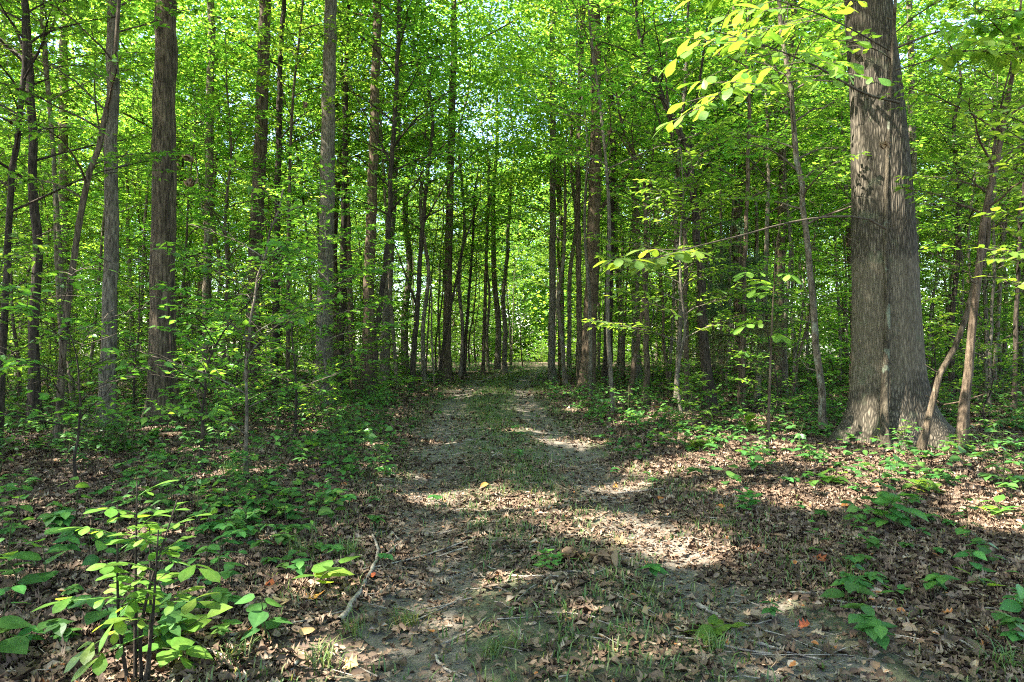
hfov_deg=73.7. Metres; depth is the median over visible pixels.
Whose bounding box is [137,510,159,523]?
five leaf creeper
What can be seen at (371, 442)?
woody seedling
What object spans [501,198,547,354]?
slim tree
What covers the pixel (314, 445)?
broadleaf seedling
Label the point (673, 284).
slim tree
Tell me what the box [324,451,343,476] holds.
broadleaf seedling
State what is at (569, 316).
tree
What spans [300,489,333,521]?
broadleaf seedling
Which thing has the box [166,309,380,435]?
slender tree
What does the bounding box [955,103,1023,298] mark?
slender tree
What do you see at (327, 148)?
forest tree
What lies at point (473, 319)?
understory tree
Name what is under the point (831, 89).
slim tree
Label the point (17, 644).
broadleaf plant
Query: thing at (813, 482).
five leaf creeper
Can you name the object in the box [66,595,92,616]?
five leaf creeper
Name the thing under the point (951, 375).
slender tree
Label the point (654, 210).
slim tree
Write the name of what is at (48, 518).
five leaf creeper
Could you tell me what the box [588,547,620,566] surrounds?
withered leaf bunch
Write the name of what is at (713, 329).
understory tree
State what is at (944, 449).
broadleaf seedling
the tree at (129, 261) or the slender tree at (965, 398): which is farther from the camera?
the tree at (129, 261)
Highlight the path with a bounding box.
[297,364,996,681]
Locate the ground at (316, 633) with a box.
[0,353,1023,681]
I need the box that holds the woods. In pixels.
[1,42,1016,362]
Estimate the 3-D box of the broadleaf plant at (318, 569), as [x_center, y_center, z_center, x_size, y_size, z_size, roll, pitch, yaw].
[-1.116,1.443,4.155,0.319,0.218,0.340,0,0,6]
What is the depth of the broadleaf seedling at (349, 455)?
8.10 m
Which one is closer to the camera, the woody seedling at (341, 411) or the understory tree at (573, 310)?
the woody seedling at (341, 411)
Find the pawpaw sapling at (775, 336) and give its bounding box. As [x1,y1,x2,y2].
[733,220,801,448]
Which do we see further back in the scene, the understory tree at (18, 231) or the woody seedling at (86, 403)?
the understory tree at (18, 231)
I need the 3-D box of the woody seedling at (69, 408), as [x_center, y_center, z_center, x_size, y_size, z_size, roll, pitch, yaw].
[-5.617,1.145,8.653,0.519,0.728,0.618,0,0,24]
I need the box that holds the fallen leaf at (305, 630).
[299,627,314,635]
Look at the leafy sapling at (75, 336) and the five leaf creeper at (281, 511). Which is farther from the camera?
the leafy sapling at (75, 336)
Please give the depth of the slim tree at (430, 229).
23.90 m
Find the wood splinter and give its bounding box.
[695,602,733,623]
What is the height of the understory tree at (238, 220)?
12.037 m
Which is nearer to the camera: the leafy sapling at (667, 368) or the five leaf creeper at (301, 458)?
the five leaf creeper at (301, 458)
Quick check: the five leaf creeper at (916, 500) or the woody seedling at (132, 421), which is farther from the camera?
the woody seedling at (132, 421)
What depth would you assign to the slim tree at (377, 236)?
39.55 m
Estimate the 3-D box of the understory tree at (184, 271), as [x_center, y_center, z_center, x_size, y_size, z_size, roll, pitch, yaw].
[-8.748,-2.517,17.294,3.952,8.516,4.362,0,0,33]
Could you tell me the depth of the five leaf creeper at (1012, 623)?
3.42 m
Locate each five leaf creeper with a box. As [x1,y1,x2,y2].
[0,526,15,537]
[17,625,45,646]
[25,478,42,485]
[37,513,61,527]
[37,618,73,639]
[44,519,64,534]
[45,501,61,511]
[47,535,80,558]
[49,627,82,638]
[52,509,76,526]
[53,631,79,641]
[56,506,73,510]
[58,526,91,543]
[59,584,83,595]
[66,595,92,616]
[70,453,90,463]
[89,489,110,495]
[99,531,118,540]
[111,463,125,468]
[116,477,129,481]
[120,469,137,476]
[123,629,147,644]
[124,541,148,557]
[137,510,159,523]
[149,474,163,483]
[153,482,176,492]
[159,604,181,619]
[160,523,183,534]
[173,541,191,552]
[173,595,206,622]
[183,483,199,489]
[192,498,209,513]
[193,527,208,534]
[193,544,219,563]
[194,521,219,539]
[195,489,206,495]
[198,495,219,506]
[200,587,229,603]
[210,555,232,568]
[210,619,242,644]
[212,535,238,554]
[214,591,241,604]
[218,496,231,509]
[219,562,244,584]
[221,519,245,530]
[226,520,244,535]
[227,509,247,523]
[239,515,255,522]
[244,498,262,507]
[245,529,258,539]
[247,512,265,526]
[249,475,271,488]
[250,539,273,555]
[255,501,275,518]
[260,557,280,564]
[270,534,296,545]
[272,524,287,530]
[273,496,288,501]
[275,562,288,573]
[276,503,291,519]
[279,524,300,533]
[281,487,299,503]
[284,523,315,534]
[285,506,303,519]
[287,558,310,574]
[293,453,307,463]
[310,494,329,507]
[310,542,322,548]
[319,490,340,503]
[320,543,344,559]
[325,476,338,484]
[335,494,356,504]
[339,464,354,475]
[351,465,360,474]
[363,515,385,529]
[368,496,378,502]
[375,465,390,474]
[377,553,392,560]
[427,494,442,503]
[639,563,669,581]
[685,467,703,478]
[729,474,742,486]
[747,462,763,476]
[761,601,783,617]
[778,477,793,481]
[802,473,813,480]
[806,480,824,493]
[814,509,829,518]
[830,579,851,593]
[831,461,847,466]
[837,573,874,594]
[841,466,855,472]
[841,603,874,615]
[842,554,875,564]
[848,482,861,488]
[848,613,894,645]
[852,463,866,468]
[855,538,884,556]
[856,620,896,654]
[865,571,886,583]
[877,491,888,495]
[884,463,910,471]
[898,542,916,549]
[905,497,921,503]
[916,527,930,536]
[920,468,932,471]
[921,474,939,480]
[921,573,960,594]
[923,581,946,600]
[926,513,940,521]
[931,547,945,555]
[932,468,949,478]
[940,478,960,483]
[942,519,958,525]
[955,475,968,479]
[963,549,978,558]
[970,540,987,544]
[978,472,999,482]
[986,609,1023,636]
[995,483,1018,494]
[1000,590,1023,616]
[1000,630,1023,642]
[1006,475,1023,487]
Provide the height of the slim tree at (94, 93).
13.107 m
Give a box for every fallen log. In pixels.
[64,427,112,433]
[144,432,215,437]
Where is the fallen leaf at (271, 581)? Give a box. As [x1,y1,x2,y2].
[265,578,274,585]
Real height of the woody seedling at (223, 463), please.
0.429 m
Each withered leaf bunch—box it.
[551,547,586,563]
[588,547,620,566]
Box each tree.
[0,0,95,325]
[0,0,130,394]
[0,0,174,438]
[0,0,189,402]
[0,0,200,401]
[0,0,208,445]
[0,0,231,428]
[0,0,247,378]
[0,2,104,159]
[0,4,145,316]
[0,5,49,142]
[0,13,94,164]
[0,16,20,205]
[0,21,57,220]
[0,21,58,180]
[0,27,49,224]
[0,33,55,223]
[0,45,101,240]
[0,53,26,227]
[0,67,100,250]
[0,77,101,382]
[0,114,98,366]
[0,120,47,249]
[0,123,129,413]
[0,130,27,253]
[0,135,136,385]
[0,150,52,355]
[0,225,151,395]
[0,227,58,353]
[0,256,183,482]
[1,0,294,382]
[1,1,228,317]
[1,137,79,307]
[1,163,74,280]
[3,14,130,360]
[4,0,186,386]
[10,1,218,394]
[11,152,93,353]
[13,62,103,350]
[15,0,188,387]
[15,186,73,360]
[16,224,90,368]
[19,73,137,343]
[20,0,185,427]
[35,75,130,359]
[40,219,233,415]
[41,0,247,384]
[45,86,195,366]
[45,167,149,352]
[60,0,338,379]
[69,158,137,268]
[69,167,149,297]
[70,210,125,342]
[71,2,204,312]
[71,112,201,343]
[77,80,180,356]
[78,153,137,263]
[78,185,148,358]
[80,107,148,279]
[80,227,102,359]
[82,5,267,361]
[82,75,267,342]
[98,217,220,343]
[100,0,346,390]
[118,0,303,367]
[118,62,248,371]
[118,194,182,362]
[118,288,143,346]
[119,140,191,264]
[119,148,220,279]
[119,160,177,327]
[119,309,146,364]
[120,0,443,395]
[123,23,317,405]
[123,109,220,365]
[127,20,293,243]
[130,117,264,335]
[132,165,223,367]
[133,0,188,426]
[133,0,273,360]
[133,154,350,474]
[135,239,329,468]
[138,204,200,277]
[142,121,248,351]
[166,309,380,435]
[175,222,222,291]
[176,0,422,401]
[176,198,230,335]
[177,217,223,314]
[178,225,266,357]
[179,0,503,388]
[179,12,274,373]
[181,301,199,349]
[185,114,283,308]
[186,0,446,379]
[189,0,353,361]
[191,68,319,381]
[191,225,282,363]
[193,164,284,380]
[196,199,249,351]
[198,107,317,346]
[200,176,263,366]
[203,7,317,339]
[204,0,518,385]
[211,143,320,356]
[214,0,366,369]
[216,0,409,260]
[216,7,341,383]
[219,259,283,346]
[230,0,471,375]
[230,177,302,362]
[236,182,309,338]
[242,0,286,400]
[252,0,527,371]
[253,138,414,411]
[264,277,311,342]
[266,132,317,359]
[270,204,307,284]
[271,0,516,394]
[271,167,313,266]
[271,226,317,354]
[274,101,364,242]
[274,188,314,361]
[281,147,360,341]
[283,311,314,354]
[284,215,339,358]
[286,0,483,387]
[287,0,444,377]
[290,0,481,396]
[292,0,557,382]
[299,231,357,328]
[301,148,377,294]
[306,97,402,300]
[310,0,338,405]
[313,170,404,295]
[333,233,414,357]
[337,195,365,267]
[338,181,382,362]
[338,239,401,346]
[339,0,574,376]
[339,143,442,288]
[339,148,444,361]
[339,157,404,322]
[343,26,496,392]
[344,0,528,383]
[350,175,405,282]
[351,190,402,358]
[352,91,438,244]
[352,277,398,343]
[354,257,416,371]
[369,0,576,380]
[377,98,462,384]
[377,164,444,366]
[377,195,439,347]
[380,107,499,367]
[390,276,420,356]
[393,234,422,298]
[394,229,435,345]
[395,0,569,370]
[396,190,480,374]
[397,131,486,373]
[398,17,581,371]
[402,184,462,296]
[404,183,468,336]
[405,156,514,382]
[408,151,500,359]
[412,131,505,296]
[413,292,442,360]
[418,220,486,340]
[420,317,442,357]
[422,215,480,356]
[426,200,510,368]
[433,152,538,294]
[438,153,514,377]
[442,0,655,381]
[443,19,583,373]
[447,0,701,386]
[452,117,536,375]
[452,230,489,359]
[452,254,493,364]
[453,0,688,378]
[453,173,509,366]
[454,278,501,362]
[458,275,509,348]
[463,0,650,391]
[468,273,511,346]
[470,194,547,367]
[472,0,648,371]
[475,16,631,370]
[483,0,680,394]
[483,183,547,356]
[494,243,542,366]
[495,0,754,412]
[499,113,606,383]
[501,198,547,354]
[504,3,743,374]
[507,0,740,385]
[510,0,706,369]
[510,232,547,355]
[514,158,582,360]
[521,190,574,286]
[523,161,581,356]
[526,136,583,279]
[529,68,685,366]
[531,0,767,378]
[540,240,603,337]
[542,0,787,397]
[555,262,619,343]
[556,0,844,382]
[556,117,625,305]
[556,131,631,370]
[556,162,605,372]
[556,224,624,339]
[557,0,776,410]
[557,249,603,346]
[564,221,602,290]
[564,264,596,342]
[568,24,713,405]
[568,53,691,377]
[570,0,718,384]
[574,20,723,344]
[574,223,657,343]
[575,221,615,337]
[581,115,767,419]
[586,150,672,361]
[593,0,1023,447]
[594,90,720,390]
[595,177,715,397]
[597,252,644,346]
[599,180,676,341]
[602,126,708,364]
[602,191,671,361]
[603,0,762,381]
[603,179,643,290]
[604,79,717,353]
[604,153,712,359]
[604,227,696,374]
[606,0,748,407]
[613,324,631,360]
[628,263,697,365]
[629,3,788,332]
[636,1,759,367]
[637,0,842,391]
[637,0,905,378]
[641,0,814,389]
[641,238,670,361]
[649,310,675,349]
[652,133,718,359]
[652,136,718,294]
[653,3,847,247]
[653,44,777,328]
[654,0,846,410]
[658,216,693,352]
[658,266,694,361]
[659,2,813,387]
[665,186,755,373]
[665,188,753,376]
[667,0,833,381]
[668,105,764,355]
[668,146,771,362]
[668,230,696,362]
[673,215,798,407]
[683,284,719,342]
[685,169,731,320]
[690,202,771,372]
[694,93,772,369]
[699,37,846,277]
[705,0,849,401]
[706,37,837,256]
[707,91,802,374]
[711,0,840,386]
[712,57,815,315]
[713,161,771,363]
[714,61,829,358]
[714,102,823,351]
[714,231,754,340]
[716,0,850,397]
[719,0,941,435]
[723,0,986,337]
[725,63,821,367]
[727,193,851,392]
[731,162,787,306]
[739,42,968,342]
[743,1,996,279]
[746,236,794,298]
[748,61,844,248]
[748,100,846,363]
[749,185,798,359]
[752,0,994,395]
[756,27,847,330]
[759,96,850,379]
[760,124,846,348]
[760,189,850,405]
[761,161,844,360]
[764,188,843,360]
[768,0,1004,291]
[769,8,917,382]
[772,9,851,313]
[773,0,1022,230]
[776,0,956,220]
[787,238,834,342]
[790,267,825,357]
[792,51,850,227]
[793,77,849,373]
[794,0,942,191]
[794,251,842,340]
[795,185,849,364]
[799,315,827,345]
[802,181,844,331]
[813,187,847,364]
[823,62,999,281]
[828,0,971,449]
[843,0,985,175]
[879,0,1023,452]
[898,0,1023,392]
[898,20,1022,373]
[899,4,1022,404]
[900,0,1023,369]
[903,69,991,256]
[905,0,1023,387]
[905,87,944,240]
[908,49,1023,405]
[916,5,1023,402]
[916,37,1023,449]
[916,48,1015,291]
[917,0,1023,367]
[917,4,1023,204]
[917,75,1023,379]
[917,99,1011,294]
[917,104,1014,369]
[917,111,954,256]
[917,126,988,376]
[917,132,996,350]
[918,121,980,274]
[919,35,1023,411]
[919,250,946,335]
[921,0,1023,201]
[921,270,983,337]
[922,119,1023,370]
[923,202,1011,311]
[924,198,976,355]
[925,4,1023,379]
[927,0,1023,155]
[935,177,995,365]
[936,234,995,351]
[939,35,1022,200]
[940,224,1012,368]
[942,262,1023,376]
[947,64,1023,370]
[952,0,1023,162]
[952,200,1016,301]
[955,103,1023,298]
[955,251,1023,366]
[956,1,1023,241]
[956,232,1021,337]
[960,186,1023,374]
[973,168,1014,352]
[979,206,1023,371]
[993,257,1023,343]
[996,76,1023,222]
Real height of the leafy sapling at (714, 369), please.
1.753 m
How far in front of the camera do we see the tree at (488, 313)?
37.63 m
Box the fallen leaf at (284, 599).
[269,596,289,604]
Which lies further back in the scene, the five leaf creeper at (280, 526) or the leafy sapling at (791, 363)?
the leafy sapling at (791, 363)
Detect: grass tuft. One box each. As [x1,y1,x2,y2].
[187,635,260,668]
[273,532,333,556]
[283,634,357,676]
[332,603,378,640]
[335,535,362,555]
[386,599,440,631]
[465,626,526,663]
[631,577,673,598]
[685,619,745,653]
[713,517,738,530]
[822,552,876,573]
[959,633,1023,670]
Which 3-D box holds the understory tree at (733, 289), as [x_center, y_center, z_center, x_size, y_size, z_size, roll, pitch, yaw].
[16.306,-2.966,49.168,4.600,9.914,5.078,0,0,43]
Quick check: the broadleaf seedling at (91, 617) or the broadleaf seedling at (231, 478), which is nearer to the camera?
the broadleaf seedling at (91, 617)
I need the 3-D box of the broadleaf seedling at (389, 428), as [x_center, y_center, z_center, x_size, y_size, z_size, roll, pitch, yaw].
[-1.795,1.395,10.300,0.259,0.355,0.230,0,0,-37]
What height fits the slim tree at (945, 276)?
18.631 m
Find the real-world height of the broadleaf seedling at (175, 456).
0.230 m
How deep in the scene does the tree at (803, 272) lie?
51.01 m
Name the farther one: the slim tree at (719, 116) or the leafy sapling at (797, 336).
the leafy sapling at (797, 336)
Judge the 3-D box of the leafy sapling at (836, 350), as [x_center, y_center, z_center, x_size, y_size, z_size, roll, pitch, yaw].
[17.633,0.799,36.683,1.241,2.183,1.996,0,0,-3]
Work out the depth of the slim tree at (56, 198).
15.22 m
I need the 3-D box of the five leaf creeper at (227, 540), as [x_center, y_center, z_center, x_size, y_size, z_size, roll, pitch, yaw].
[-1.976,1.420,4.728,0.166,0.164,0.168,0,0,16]
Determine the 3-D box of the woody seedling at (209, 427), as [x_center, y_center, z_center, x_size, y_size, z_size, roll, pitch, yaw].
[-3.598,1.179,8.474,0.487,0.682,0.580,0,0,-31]
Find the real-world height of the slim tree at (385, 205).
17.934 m
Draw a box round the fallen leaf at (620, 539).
[614,533,627,543]
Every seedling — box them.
[0,432,43,477]
[0,464,30,509]
[0,479,38,522]
[0,491,37,561]
[0,518,28,569]
[0,584,30,638]
[4,402,31,430]
[4,422,14,432]
[4,468,38,498]
[5,394,25,423]
[6,433,21,451]
[22,401,51,431]
[24,417,60,454]
[32,432,48,450]
[35,416,84,457]
[41,405,96,454]
[46,412,90,447]
[57,432,104,465]
[58,416,113,451]
[58,434,104,455]
[61,476,94,508]
[64,403,104,434]
[68,409,127,449]
[69,594,129,628]
[71,390,88,425]
[74,418,124,444]
[78,515,101,545]
[81,437,95,450]
[81,530,115,565]
[82,395,118,449]
[87,423,131,449]
[87,424,112,449]
[96,405,129,448]
[96,444,118,457]
[98,504,115,523]
[100,407,152,456]
[100,600,131,628]
[101,403,144,441]
[102,475,123,505]
[103,532,128,553]
[103,585,160,652]
[104,421,142,447]
[105,433,127,448]
[106,417,140,439]
[110,472,158,517]
[111,427,126,451]
[113,499,130,522]
[115,408,141,450]
[121,452,202,506]
[121,467,143,504]
[124,445,138,456]
[124,458,140,481]
[126,439,143,447]
[128,468,149,500]
[131,429,145,458]
[134,466,153,478]
[136,424,167,439]
[137,561,178,620]
[138,443,164,475]
[141,436,210,521]
[141,445,179,466]
[142,522,166,551]
[146,623,180,647]
[148,471,169,503]
[154,611,197,638]
[155,474,178,508]
[155,617,187,649]
[158,452,177,467]
[158,541,181,563]
[160,454,227,521]
[162,422,211,469]
[167,423,188,459]
[169,396,196,424]
[176,437,210,471]
[185,513,246,592]
[186,500,205,530]
[187,465,220,498]
[192,413,212,435]
[196,503,224,531]
[199,482,224,506]
[203,411,239,456]
[205,494,224,520]
[207,401,244,433]
[208,446,238,481]
[209,423,262,457]
[212,457,264,497]
[212,480,278,530]
[214,455,265,500]
[214,500,247,533]
[219,463,244,489]
[220,415,253,440]
[224,433,296,489]
[224,458,240,479]
[226,472,248,497]
[227,455,280,507]
[232,508,262,523]
[235,593,291,641]
[236,457,259,485]
[236,470,253,490]
[236,525,259,544]
[238,430,289,477]
[240,499,261,524]
[244,493,268,528]
[247,478,266,500]
[252,420,265,436]
[257,481,272,497]
[259,441,309,484]
[261,403,292,426]
[261,405,298,451]
[263,496,279,510]
[267,447,288,478]
[268,489,295,518]
[275,481,302,521]
[277,471,304,503]
[279,546,306,559]
[284,395,314,433]
[284,426,296,444]
[289,475,353,508]
[292,435,315,460]
[292,468,315,485]
[295,419,314,439]
[295,479,322,559]
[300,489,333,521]
[302,432,317,442]
[304,393,330,425]
[308,438,322,455]
[309,407,333,428]
[309,489,329,510]
[312,445,327,463]
[312,486,332,505]
[314,420,359,456]
[315,405,353,465]
[315,425,330,442]
[317,401,359,449]
[318,442,337,455]
[319,437,346,459]
[320,414,349,432]
[321,404,352,426]
[323,409,373,434]
[323,490,345,519]
[324,396,349,421]
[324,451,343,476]
[326,429,352,464]
[331,409,362,430]
[331,414,359,445]
[331,449,371,474]
[332,435,365,454]
[332,443,352,464]
[334,433,398,478]
[336,421,380,454]
[345,427,403,464]
[347,411,385,430]
[347,435,379,459]
[348,451,357,464]
[360,424,395,470]
[368,434,392,460]
[375,412,406,431]
[385,421,402,441]
[607,408,649,452]
[619,406,654,439]
[629,442,648,458]
[644,425,660,447]
[648,410,694,444]
[648,411,675,444]
[650,428,665,442]
[665,407,690,447]
[669,417,707,445]
[672,402,698,425]
[678,423,691,439]
[695,422,705,433]
[700,448,716,469]
[706,415,741,449]
[712,456,737,485]
[730,426,760,450]
[741,430,774,453]
[741,444,764,455]
[755,441,772,464]
[756,405,790,434]
[769,416,815,458]
[771,399,810,424]
[773,409,805,432]
[785,401,816,430]
[793,446,812,459]
[796,412,833,436]
[803,447,815,460]
[804,408,840,429]
[806,519,833,554]
[813,443,831,461]
[820,577,876,608]
[833,439,852,457]
[835,508,877,576]
[836,427,851,444]
[840,487,872,519]
[843,499,871,525]
[853,519,878,535]
[854,449,916,489]
[854,459,867,475]
[871,472,898,483]
[880,458,901,481]
[884,417,920,455]
[884,447,908,475]
[885,429,922,463]
[898,476,930,519]
[907,444,934,473]
[909,449,919,468]
[911,462,926,479]
[934,443,957,461]
[937,462,955,485]
[939,425,982,454]
[945,436,977,452]
[949,439,972,469]
[951,498,983,540]
[953,544,995,571]
[958,508,978,530]
[970,537,1004,561]
[972,422,1023,490]
[972,434,995,461]
[978,419,1011,455]
[985,457,1003,481]
[996,433,1023,458]
[997,403,1023,424]
[999,571,1023,611]
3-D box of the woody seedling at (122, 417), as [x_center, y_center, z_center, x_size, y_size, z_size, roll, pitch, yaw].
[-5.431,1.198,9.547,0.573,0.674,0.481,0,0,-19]
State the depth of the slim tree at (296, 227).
42.54 m
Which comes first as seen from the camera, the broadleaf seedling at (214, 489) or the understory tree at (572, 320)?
the broadleaf seedling at (214, 489)
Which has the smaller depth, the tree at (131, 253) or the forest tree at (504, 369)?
the forest tree at (504, 369)
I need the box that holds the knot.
[879,140,891,148]
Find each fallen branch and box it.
[290,660,299,676]
[306,533,402,622]
[434,653,460,677]
[439,616,486,646]
[540,611,594,616]
[554,566,610,595]
[617,487,666,493]
[647,443,717,465]
[742,429,768,451]
[749,639,820,659]
[789,591,820,593]
[833,599,909,610]
[914,615,1001,661]
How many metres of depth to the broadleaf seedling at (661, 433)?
9.65 m
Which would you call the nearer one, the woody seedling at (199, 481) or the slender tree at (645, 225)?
the woody seedling at (199, 481)
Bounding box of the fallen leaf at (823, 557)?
[813,554,827,562]
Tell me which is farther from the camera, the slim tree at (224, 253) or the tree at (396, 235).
the tree at (396, 235)
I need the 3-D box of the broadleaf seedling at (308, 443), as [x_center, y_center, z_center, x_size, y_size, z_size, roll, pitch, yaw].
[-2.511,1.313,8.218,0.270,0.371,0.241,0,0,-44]
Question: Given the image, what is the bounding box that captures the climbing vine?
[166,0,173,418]
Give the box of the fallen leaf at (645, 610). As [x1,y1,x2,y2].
[642,605,650,615]
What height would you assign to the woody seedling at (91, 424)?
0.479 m
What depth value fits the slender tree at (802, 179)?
11.17 m
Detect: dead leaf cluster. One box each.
[182,154,194,162]
[184,177,197,186]
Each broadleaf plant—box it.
[0,550,43,598]
[0,615,32,661]
[4,527,77,581]
[137,603,232,673]
[293,556,359,591]
[531,548,576,570]
[682,614,748,641]
[685,437,710,450]
[734,486,762,510]
[741,411,762,431]
[804,470,853,483]
[859,572,910,593]
[865,482,928,529]
[875,426,911,445]
[901,478,942,492]
[952,566,1004,588]
[976,494,1020,515]
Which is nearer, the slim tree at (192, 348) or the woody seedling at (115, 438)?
the woody seedling at (115, 438)
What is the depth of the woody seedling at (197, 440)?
7.72 m
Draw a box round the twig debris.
[0,419,1022,681]
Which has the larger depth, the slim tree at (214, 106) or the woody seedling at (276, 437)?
the slim tree at (214, 106)
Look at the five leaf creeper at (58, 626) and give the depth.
3.31 m
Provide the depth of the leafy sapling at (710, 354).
30.94 m
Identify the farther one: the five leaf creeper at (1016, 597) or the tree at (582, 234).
the tree at (582, 234)
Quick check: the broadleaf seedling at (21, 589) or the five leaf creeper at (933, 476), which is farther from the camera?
the five leaf creeper at (933, 476)
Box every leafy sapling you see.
[0,248,52,404]
[0,292,54,379]
[5,344,94,421]
[6,289,92,388]
[6,318,42,374]
[6,341,46,400]
[7,341,55,380]
[42,332,97,392]
[72,308,99,362]
[74,320,126,369]
[82,281,187,395]
[117,345,146,389]
[145,330,209,398]
[151,321,249,424]
[177,261,287,413]
[185,342,220,376]
[241,358,270,384]
[261,350,290,377]
[273,271,364,379]
[279,348,356,425]
[280,348,293,373]
[284,337,341,382]
[303,254,421,402]
[390,342,420,380]
[390,351,408,375]
[436,325,458,360]
[451,333,471,366]
[452,343,479,366]
[467,323,494,358]
[478,335,501,363]
[492,325,521,361]
[526,339,547,364]
[532,341,547,363]
[536,344,547,365]
[565,345,575,366]
[565,352,576,380]
[630,306,675,379]
[630,317,662,360]
[650,351,683,395]
[658,337,696,371]
[661,358,730,431]
[680,341,735,386]
[689,320,717,367]
[689,329,725,370]
[723,337,771,386]
[724,255,850,421]
[787,325,809,362]
[787,350,803,375]
[789,345,829,387]
[790,340,826,381]
[799,314,850,389]
[826,284,850,370]
[826,334,850,403]
[827,337,849,365]
[920,290,991,403]
[922,316,953,394]
[925,314,1012,387]
[925,345,938,368]
[927,324,960,366]
[938,333,978,382]
[941,318,1023,419]
[975,325,1005,368]
[983,291,1023,367]
[999,331,1023,376]
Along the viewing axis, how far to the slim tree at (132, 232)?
33.20 m
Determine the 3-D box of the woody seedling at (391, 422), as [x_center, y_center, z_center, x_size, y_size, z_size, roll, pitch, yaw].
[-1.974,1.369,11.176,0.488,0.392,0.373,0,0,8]
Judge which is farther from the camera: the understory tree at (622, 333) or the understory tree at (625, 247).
the understory tree at (625, 247)
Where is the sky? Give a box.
[0,0,1017,352]
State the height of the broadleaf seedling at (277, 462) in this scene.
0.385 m
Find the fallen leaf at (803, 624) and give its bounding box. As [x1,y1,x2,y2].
[798,618,809,628]
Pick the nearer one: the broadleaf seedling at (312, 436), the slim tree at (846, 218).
the broadleaf seedling at (312, 436)
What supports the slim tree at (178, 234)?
on the ground at (316, 633)
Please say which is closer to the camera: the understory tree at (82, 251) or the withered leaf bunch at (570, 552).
the withered leaf bunch at (570, 552)
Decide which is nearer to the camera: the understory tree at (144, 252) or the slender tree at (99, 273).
the slender tree at (99, 273)
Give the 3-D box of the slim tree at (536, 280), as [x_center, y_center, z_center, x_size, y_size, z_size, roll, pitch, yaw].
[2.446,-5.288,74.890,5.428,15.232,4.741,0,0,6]
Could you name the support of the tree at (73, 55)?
on the ground at (316, 633)
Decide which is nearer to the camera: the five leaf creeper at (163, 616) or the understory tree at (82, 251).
the five leaf creeper at (163, 616)
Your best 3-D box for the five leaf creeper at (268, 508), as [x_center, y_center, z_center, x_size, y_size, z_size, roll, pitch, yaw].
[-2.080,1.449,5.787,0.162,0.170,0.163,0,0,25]
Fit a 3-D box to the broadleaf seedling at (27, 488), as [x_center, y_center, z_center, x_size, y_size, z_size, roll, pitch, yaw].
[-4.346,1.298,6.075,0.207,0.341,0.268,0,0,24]
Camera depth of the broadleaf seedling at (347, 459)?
8.02 m
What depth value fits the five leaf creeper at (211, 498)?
5.70 m
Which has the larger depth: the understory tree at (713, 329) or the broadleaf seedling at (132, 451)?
the understory tree at (713, 329)
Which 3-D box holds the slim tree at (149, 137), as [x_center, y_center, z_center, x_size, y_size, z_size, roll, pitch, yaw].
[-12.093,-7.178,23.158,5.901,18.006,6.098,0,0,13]
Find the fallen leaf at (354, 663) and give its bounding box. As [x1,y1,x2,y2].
[342,654,357,668]
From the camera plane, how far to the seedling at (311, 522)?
4.73 m
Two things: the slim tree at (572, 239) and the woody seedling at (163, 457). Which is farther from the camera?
the slim tree at (572, 239)
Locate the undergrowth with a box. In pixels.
[1,354,1023,474]
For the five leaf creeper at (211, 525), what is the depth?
5.02 m
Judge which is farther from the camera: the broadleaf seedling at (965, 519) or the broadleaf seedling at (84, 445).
the broadleaf seedling at (84, 445)
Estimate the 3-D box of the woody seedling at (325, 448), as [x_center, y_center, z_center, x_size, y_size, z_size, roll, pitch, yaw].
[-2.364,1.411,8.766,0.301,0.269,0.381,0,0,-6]
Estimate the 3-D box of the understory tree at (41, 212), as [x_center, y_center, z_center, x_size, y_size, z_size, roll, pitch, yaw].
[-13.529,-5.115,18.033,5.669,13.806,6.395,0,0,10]
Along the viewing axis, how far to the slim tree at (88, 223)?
27.28 m
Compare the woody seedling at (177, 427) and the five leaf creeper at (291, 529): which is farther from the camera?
the woody seedling at (177, 427)
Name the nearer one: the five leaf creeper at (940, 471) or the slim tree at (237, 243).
the five leaf creeper at (940, 471)
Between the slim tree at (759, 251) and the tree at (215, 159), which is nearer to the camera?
the tree at (215, 159)
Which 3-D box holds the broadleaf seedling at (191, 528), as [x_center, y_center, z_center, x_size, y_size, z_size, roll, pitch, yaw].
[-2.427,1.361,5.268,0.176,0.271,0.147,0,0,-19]
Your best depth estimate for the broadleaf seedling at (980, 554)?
4.27 m
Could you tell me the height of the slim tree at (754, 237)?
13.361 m
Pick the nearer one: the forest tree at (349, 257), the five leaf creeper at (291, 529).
the five leaf creeper at (291, 529)
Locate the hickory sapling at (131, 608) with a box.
[31,480,220,681]
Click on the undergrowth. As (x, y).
(376, 396)
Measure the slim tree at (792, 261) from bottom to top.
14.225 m
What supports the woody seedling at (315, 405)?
on the ground at (316, 633)
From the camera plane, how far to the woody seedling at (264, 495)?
5.75 m

